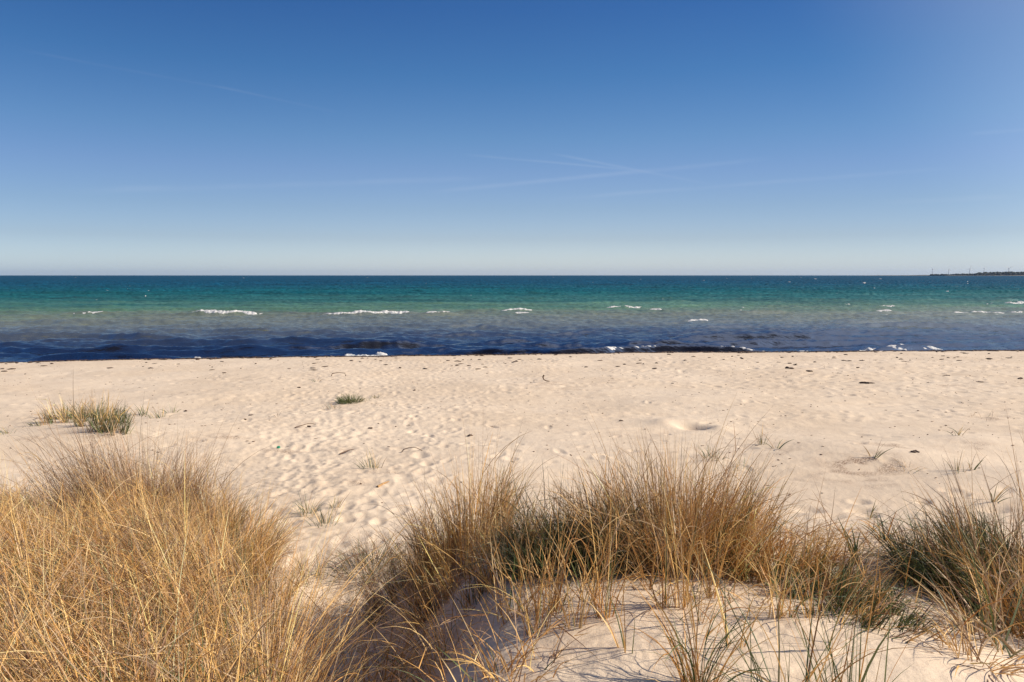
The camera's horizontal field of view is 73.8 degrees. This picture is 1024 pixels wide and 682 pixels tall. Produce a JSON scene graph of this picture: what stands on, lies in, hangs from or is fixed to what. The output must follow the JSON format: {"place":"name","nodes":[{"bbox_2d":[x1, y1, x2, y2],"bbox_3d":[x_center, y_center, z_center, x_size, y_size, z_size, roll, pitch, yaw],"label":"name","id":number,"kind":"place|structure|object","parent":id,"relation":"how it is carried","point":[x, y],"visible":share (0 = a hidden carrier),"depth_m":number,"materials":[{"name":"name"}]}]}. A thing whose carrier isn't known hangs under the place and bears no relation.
{"place":"outdoors","nodes":[
{"label":"outdoors","id":0,"kind":"place"},
{"bbox_2d":[0,351,1023,681],"bbox_3d":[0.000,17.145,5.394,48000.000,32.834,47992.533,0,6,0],"label":"beach","id":1,"kind":"structure","parent":0,"point":[820,419],"depth_m":11.41,"materials":[{"name":"beige sand"}]},
{"bbox_2d":[27,394,86,425],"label":"beach grass clump","id":2,"kind":"object","parent":1,"relation":"on","point":[52,411],"visible":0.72,"depth_m":13.82,"materials":[{"name":"plant"}]},
{"bbox_2d":[50,389,136,435],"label":"beach grass clump","id":3,"kind":"object","parent":1,"relation":"on","point":[91,411],"visible":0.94,"depth_m":12.84,"materials":[{"name":"green plant"}]},
{"bbox_2d":[0,367,261,542],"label":"marram clump","id":4,"kind":"object","parent":1,"relation":"on","point":[73,475],"visible":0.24,"depth_m":6.42,"materials":[{"name":"brown plant"}]},
{"bbox_2d":[121,399,149,416],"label":"grass tuft","id":5,"kind":"object","parent":1,"relation":"on","point":[143,411],"visible":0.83,"depth_m":15.00,"materials":[{"name":"plant"}]},
{"bbox_2d":[143,407,166,417],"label":"grass tuft","id":6,"kind":"object","parent":1,"relation":"on","point":[159,416],"visible":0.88,"depth_m":14.68,"materials":[{"name":"plant"}]},
{"bbox_2d":[0,442,462,681],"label":"dune grass","id":7,"kind":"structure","parent":1,"relation":"on","point":[41,558],"depth_m":3.46,"materials":[{"name":"beige plant"}]},
{"bbox_2d":[134,453,334,606],"bbox_3d":[-2.381,1.544,5.825,1.838,1.081,1.962,0,6,0],"label":"marram clump","id":8,"kind":"object","parent":1,"relation":"on","point":[236,531],"visible":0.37,"depth_m":5.87,"materials":[{"name":"brown plant"}]},
{"bbox_2d":[290,490,324,516],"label":"grass tuft","id":9,"kind":"object","parent":1,"relation":"on","point":[302,509],"visible":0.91,"depth_m":7.80,"materials":[{"name":"plant"}]},
{"bbox_2d":[276,540,338,586],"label":"grass tuft","id":10,"kind":"object","parent":1,"relation":"on","point":[308,569],"visible":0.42,"depth_m":5.93,"materials":[{"name":"beige plant"}]},
{"bbox_2d":[305,499,344,527],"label":"grass tuft","id":11,"kind":"object","parent":1,"relation":"on","point":[321,521],"visible":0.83,"depth_m":7.38,"materials":[{"name":"plant"}]},
{"bbox_2d":[328,494,348,507],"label":"grass tuft","id":12,"kind":"object","parent":1,"relation":"on","point":[337,503],"visible":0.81,"depth_m":8.06,"materials":[{"name":"plant"}]},
{"bbox_2d":[334,390,366,403],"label":"grass tuft","id":13,"kind":"object","parent":1,"relation":"on","point":[348,400],"visible":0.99,"depth_m":16.50,"materials":[{"name":"green plant"}]},
{"bbox_2d":[317,526,406,590],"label":"grass tuft","id":14,"kind":"object","parent":1,"relation":"on","point":[363,553],"visible":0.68,"depth_m":6.11,"materials":[{"name":"beige plant"}]},
{"bbox_2d":[354,450,385,469],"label":"grass tuft","id":15,"kind":"object","parent":1,"relation":"on","point":[373,465],"visible":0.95,"depth_m":10.22,"materials":[{"name":"plant"}]},
{"bbox_2d":[299,572,449,681],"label":"straw tussock","id":16,"kind":"object","parent":1,"relation":"on","point":[386,657],"visible":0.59,"depth_m":4.05,"materials":[{"name":"brown plant"}]},
{"bbox_2d":[322,541,489,681],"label":"straw tussock","id":17,"kind":"object","parent":1,"relation":"on","point":[430,657],"visible":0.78,"depth_m":3.62,"materials":[{"name":"brown plant"}]},
{"bbox_2d":[348,411,574,632],"bbox_3d":[-0.355,1.330,4.662,1.390,1.816,2.356,-5,7,-41],"label":"marram clump","id":18,"kind":"object","parent":1,"relation":"on","point":[445,546],"visible":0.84,"depth_m":4.66,"materials":[{"name":"brown plant"}]},
{"bbox_2d":[378,590,580,681],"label":"straw tussock","id":19,"kind":"object","parent":1,"relation":"on","point":[477,652],"visible":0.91,"depth_m":2.62,"materials":[{"name":"brown plant"}]},
{"bbox_2d":[447,502,523,607],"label":"straw tussock","id":20,"kind":"object","parent":1,"relation":"on","point":[485,572],"visible":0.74,"depth_m":3.83,"materials":[{"name":"brown plant"}]},
{"bbox_2d":[0,353,1020,502],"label":"beach litter","id":21,"kind":"object","parent":1,"relation":"on","point":[602,413],"visible":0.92,"depth_m":15.31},
{"bbox_2d":[0,350,1023,371],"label":"strand seaweed","id":22,"kind":"object","parent":1,"relation":"on","point":[211,358],"visible":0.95,"depth_m":29.97,"materials":[{"name":"brown plant"}]},
{"bbox_2d":[465,519,566,623],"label":"straw tussock","id":23,"kind":"object","parent":1,"relation":"on","point":[503,595],"visible":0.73,"depth_m":3.21,"materials":[{"name":"beige plant"}]},
{"bbox_2d":[436,574,602,681],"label":"straw tussock","id":24,"kind":"object","parent":1,"relation":"on","point":[484,669],"visible":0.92,"depth_m":2.67,"materials":[{"name":"beige plant"}]},
{"bbox_2d":[465,497,593,638],"bbox_3d":[0.062,0.992,2.983,0.600,0.640,0.521,0,6,0],"label":"straw tussock","id":25,"kind":"object","parent":1,"relation":"on","point":[536,605],"visible":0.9,"depth_m":2.96,"materials":[{"name":"beige plant"}]},
{"bbox_2d":[514,502,584,616],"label":"straw tussock","id":26,"kind":"object","parent":1,"relation":"on","point":[560,589],"visible":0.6,"depth_m":3.15,"materials":[{"name":"beige plant"}]},
{"bbox_2d":[510,522,612,629],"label":"straw tussock","id":27,"kind":"object","parent":1,"relation":"on","point":[578,609],"visible":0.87,"depth_m":2.93,"materials":[{"name":"beige plant"}]},
{"bbox_2d":[196,344,942,357],"bbox_3d":[0.866,0.697,33.769,51.244,0.675,2.456,-1,6,-6],"label":"shore foam","id":28,"kind":"object","parent":1,"relation":"on","point":[611,348],"visible":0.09,"depth_m":34.81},
{"bbox_2d":[118,459,1023,681],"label":"fallen straw","id":29,"kind":"object","parent":1,"relation":"on","point":[777,583],"visible":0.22,"depth_m":3.56,"materials":[{"name":"beige plant"}]},
{"bbox_2d":[457,461,687,587],"bbox_3d":[0.386,1.006,3.901,1.293,0.713,1.203,3,6,25],"label":"marram clump","id":30,"kind":"object","parent":1,"relation":"on","point":[579,543],"visible":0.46,"depth_m":3.76,"materials":[{"name":"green plant"}]},
{"bbox_2d":[543,523,627,602],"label":"straw tussock","id":31,"kind":"object","parent":1,"relation":"on","point":[594,564],"visible":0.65,"depth_m":3.23,"materials":[{"name":"beige plant"}]},
{"bbox_2d":[579,575,634,653],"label":"straw tussock","id":32,"kind":"object","parent":1,"relation":"on","point":[623,642],"visible":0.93,"depth_m":2.68,"materials":[{"name":"beige plant"}]},
{"bbox_2d":[547,461,702,620],"bbox_3d":[0.440,0.865,3.000,0.560,0.782,0.633,5,8,43],"label":"straw tussock","id":33,"kind":"object","parent":1,"relation":"on","point":[607,581],"visible":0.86,"depth_m":3.00,"materials":[{"name":"beige plant"}]},
{"bbox_2d":[602,490,679,589],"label":"straw tussock","id":34,"kind":"object","parent":1,"relation":"on","point":[652,574],"visible":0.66,"depth_m":3.37,"materials":[{"name":"brown plant"}]},
{"bbox_2d":[627,485,698,607],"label":"straw tussock","id":35,"kind":"object","parent":1,"relation":"on","point":[667,568],"visible":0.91,"depth_m":3.08,"materials":[{"name":"beige plant"}]},
{"bbox_2d":[534,393,829,581],"bbox_3d":[0.900,0.823,3.963,1.665,1.064,1.486,0,6,0],"label":"marram clump","id":36,"kind":"object","parent":1,"relation":"on","point":[722,508],"visible":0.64,"depth_m":3.78,"materials":[{"name":"beige plant"}]},
{"bbox_2d":[632,471,759,609],"bbox_3d":[0.787,0.898,3.058,0.460,0.702,0.461,-1,6,-11],"label":"straw tussock","id":37,"kind":"object","parent":1,"relation":"on","point":[688,574],"visible":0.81,"depth_m":3.08,"materials":[{"name":"beige plant"}]},
{"bbox_2d":[617,550,784,681],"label":"straw tussock","id":38,"kind":"object","parent":1,"relation":"on","point":[695,670],"visible":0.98,"depth_m":2.42,"materials":[{"name":"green plant"}]},
{"bbox_2d":[682,502,734,598],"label":"straw tussock","id":39,"kind":"object","parent":1,"relation":"on","point":[707,587],"visible":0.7,"depth_m":3.24,"materials":[{"name":"beige plant"}]},
{"bbox_2d":[691,442,730,459],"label":"grass tuft","id":40,"kind":"object","parent":1,"relation":"on","point":[708,452],"visible":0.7,"depth_m":10.81,"materials":[{"name":"plant"}]},
{"bbox_2d":[676,522,779,623],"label":"straw tussock","id":41,"kind":"object","parent":1,"relation":"on","point":[714,589],"visible":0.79,"depth_m":2.88,"materials":[{"name":"beige plant"}]},
{"bbox_2d":[693,543,797,647],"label":"straw tussock","id":42,"kind":"object","parent":1,"relation":"on","point":[726,628],"visible":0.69,"depth_m":2.68,"materials":[{"name":"beige plant"}]},
{"bbox_2d":[751,428,772,444],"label":"grass tuft","id":43,"kind":"object","parent":1,"relation":"on","point":[761,438],"visible":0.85,"depth_m":11.64,"materials":[{"name":"plant"}]},
{"bbox_2d":[741,539,809,619],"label":"straw tussock","id":44,"kind":"object","parent":1,"relation":"on","point":[782,601],"visible":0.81,"depth_m":2.96,"materials":[{"name":"beige plant"}]},
{"bbox_2d":[760,438,790,448],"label":"grass tuft","id":45,"kind":"object","parent":1,"relation":"on","point":[779,443],"visible":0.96,"depth_m":11.29,"materials":[{"name":"green plant"}]},
{"bbox_2d":[750,542,830,617],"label":"straw tussock","id":46,"kind":"object","parent":1,"relation":"on","point":[797,608],"visible":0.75,"depth_m":2.94,"materials":[{"name":"beige plant"}]},
{"bbox_2d":[685,546,949,681],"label":"grass tuft","id":47,"kind":"object","parent":1,"relation":"on","point":[808,668],"visible":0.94,"depth_m":2.36,"materials":[{"name":"plant"}]},
{"bbox_2d":[784,536,866,619],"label":"straw tussock","id":48,"kind":"object","parent":1,"relation":"on","point":[810,606],"visible":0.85,"depth_m":2.97,"materials":[{"name":"beige plant"}]},
{"bbox_2d":[779,565,872,649],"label":"straw tussock","id":49,"kind":"object","parent":1,"relation":"on","point":[827,619],"visible":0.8,"depth_m":2.69,"materials":[{"name":"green plant"}]},
{"bbox_2d":[700,479,954,642],"bbox_3d":[1.585,1.077,3.436,0.970,0.557,1.351,-2,6,-24],"label":"marram clump","id":50,"kind":"object","parent":1,"relation":"on","point":[843,591],"visible":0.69,"depth_m":3.33,"materials":[{"name":"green plant"}]},
{"bbox_2d":[755,527,935,681],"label":"grass tuft","id":51,"kind":"object","parent":1,"relation":"on","point":[860,674],"visible":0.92,"depth_m":2.32,"materials":[{"name":"plant"}]},
{"bbox_2d":[837,516,892,562],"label":"grass tuft","id":52,"kind":"object","parent":1,"relation":"on","point":[854,546],"visible":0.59,"depth_m":4.01,"materials":[{"name":"green plant"}]},
{"bbox_2d":[865,439,894,458],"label":"grass tuft","id":53,"kind":"object","parent":1,"relation":"on","point":[879,452],"visible":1,"depth_m":10.45,"materials":[{"name":"plant"}]},
{"bbox_2d":[857,508,907,541],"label":"green shoot","id":54,"kind":"object","parent":1,"relation":"on","point":[882,525],"visible":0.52,"depth_m":4.61,"materials":[{"name":"green plant"}]},
{"bbox_2d":[892,458,927,471],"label":"grass tuft","id":55,"kind":"object","parent":1,"relation":"on","point":[912,469],"visible":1,"depth_m":10.01,"materials":[{"name":"plant"}]},
{"bbox_2d":[858,410,1023,638],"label":"marram clump","id":56,"kind":"object","parent":1,"relation":"on","point":[957,545],"visible":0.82,"depth_m":3.75,"materials":[{"name":"green plant"}]},
{"bbox_2d":[881,525,1023,659],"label":"grass tuft","id":57,"kind":"object","parent":1,"relation":"on","point":[983,619],"visible":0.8,"depth_m":3.06,"materials":[{"name":"brown plant"}]},
{"bbox_2d":[881,587,1023,681],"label":"grass tuft","id":58,"kind":"object","parent":1,"relation":"on","point":[1004,667],"visible":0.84,"depth_m":2.71,"materials":[{"name":"brown plant"}]},
{"bbox_2d":[947,426,970,435],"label":"grass tuft","id":59,"kind":"object","parent":1,"relation":"on","point":[960,431],"visible":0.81,"depth_m":12.18,"materials":[{"name":"plant"}]},
{"bbox_2d":[948,450,970,472],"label":"grass tuft","id":60,"kind":"object","parent":1,"relation":"on","point":[958,469],"visible":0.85,"depth_m":9.79,"materials":[{"name":"plant"}]},
{"bbox_2d":[967,454,987,470],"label":"grass tuft","id":61,"kind":"object","parent":1,"relation":"on","point":[977,464],"visible":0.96,"depth_m":9.75,"materials":[{"name":"plant"}]},
{"bbox_2d":[974,481,1014,501],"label":"green shoot","id":62,"kind":"object","parent":1,"relation":"on","point":[998,495],"visible":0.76,"depth_m":8.44,"materials":[{"name":"green plant"}]},
{"bbox_2d":[0,275,1023,361],"bbox_3d":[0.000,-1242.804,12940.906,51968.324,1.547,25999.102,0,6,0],"label":"sea","id":63,"kind":"structure","parent":0,"point":[136,319],"depth_m":68.04,"materials":[{"name":"liquid"}]},
{"bbox_2d":[194,309,262,314],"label":"breaking wave","id":64,"kind":"object","parent":63,"relation":"on","point":[224,311],"visible":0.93,"depth_m":68.58,"materials":[{"name":"liquid"}]},
{"bbox_2d":[326,310,382,313],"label":"breaking wave","id":65,"kind":"object","parent":63,"relation":"on","point":[358,311],"visible":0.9,"depth_m":68.59,"materials":[{"name":"liquid"}]},
{"bbox_2d":[380,310,408,313],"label":"breaking wave","id":66,"kind":"object","parent":63,"relation":"on","point":[391,312],"visible":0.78,"depth_m":70.83,"materials":[{"name":"liquid"}]},
{"bbox_2d":[501,308,530,310],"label":"breaking wave","id":67,"kind":"object","parent":63,"relation":"on","point":[515,309],"visible":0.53,"depth_m":75.85,"materials":[{"name":"liquid"}]},
{"bbox_2d":[607,305,639,307],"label":"breaking wave","id":68,"kind":"object","parent":63,"relation":"on","point":[625,305],"visible":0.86,"depth_m":82.60,"materials":[{"name":"liquid"}]},
{"bbox_2d":[972,311,1021,312],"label":"breaking wave","id":69,"kind":"object","parent":63,"relation":"on","point":[998,312],"visible":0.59,"depth_m":70.76,"materials":[{"name":"liquid"}]},
{"bbox_2d":[1005,301,1023,303],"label":"breaking wave","id":70,"kind":"object","parent":63,"relation":"on","point":[1019,302],"visible":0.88,"depth_m":95.24,"materials":[{"name":"liquid"}]},
{"bbox_2d":[0,0,1023,274],"label":"sky","id":71,"kind":"structure","parent":0,"point":[138,137],"materials":[{"name":"blue"}]},
{"bbox_2d":[862,275,1023,275],"bbox_3d":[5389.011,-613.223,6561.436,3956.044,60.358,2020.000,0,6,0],"label":"headland","id":72,"kind":"structure","parent":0,"point":[942,275],"depth_m":5679.28,"materials":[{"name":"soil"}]},
{"bbox_2d":[950,273,993,275],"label":"scrub","id":73,"kind":"object","parent":72,"relation":"on","point":[975,274],"visible":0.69,"depth_m":5786.63,"materials":[{"name":"green plant"}]},
{"bbox_2d":[977,271,1023,274],"bbox_3d":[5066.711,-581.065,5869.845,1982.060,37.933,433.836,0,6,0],"label":"treeline","id":74,"kind":"object","parent":72,"relation":"on","point":[1008,273],"visible":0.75,"depth_m":5728.85,"materials":[{"name":"plant"}]}
]}

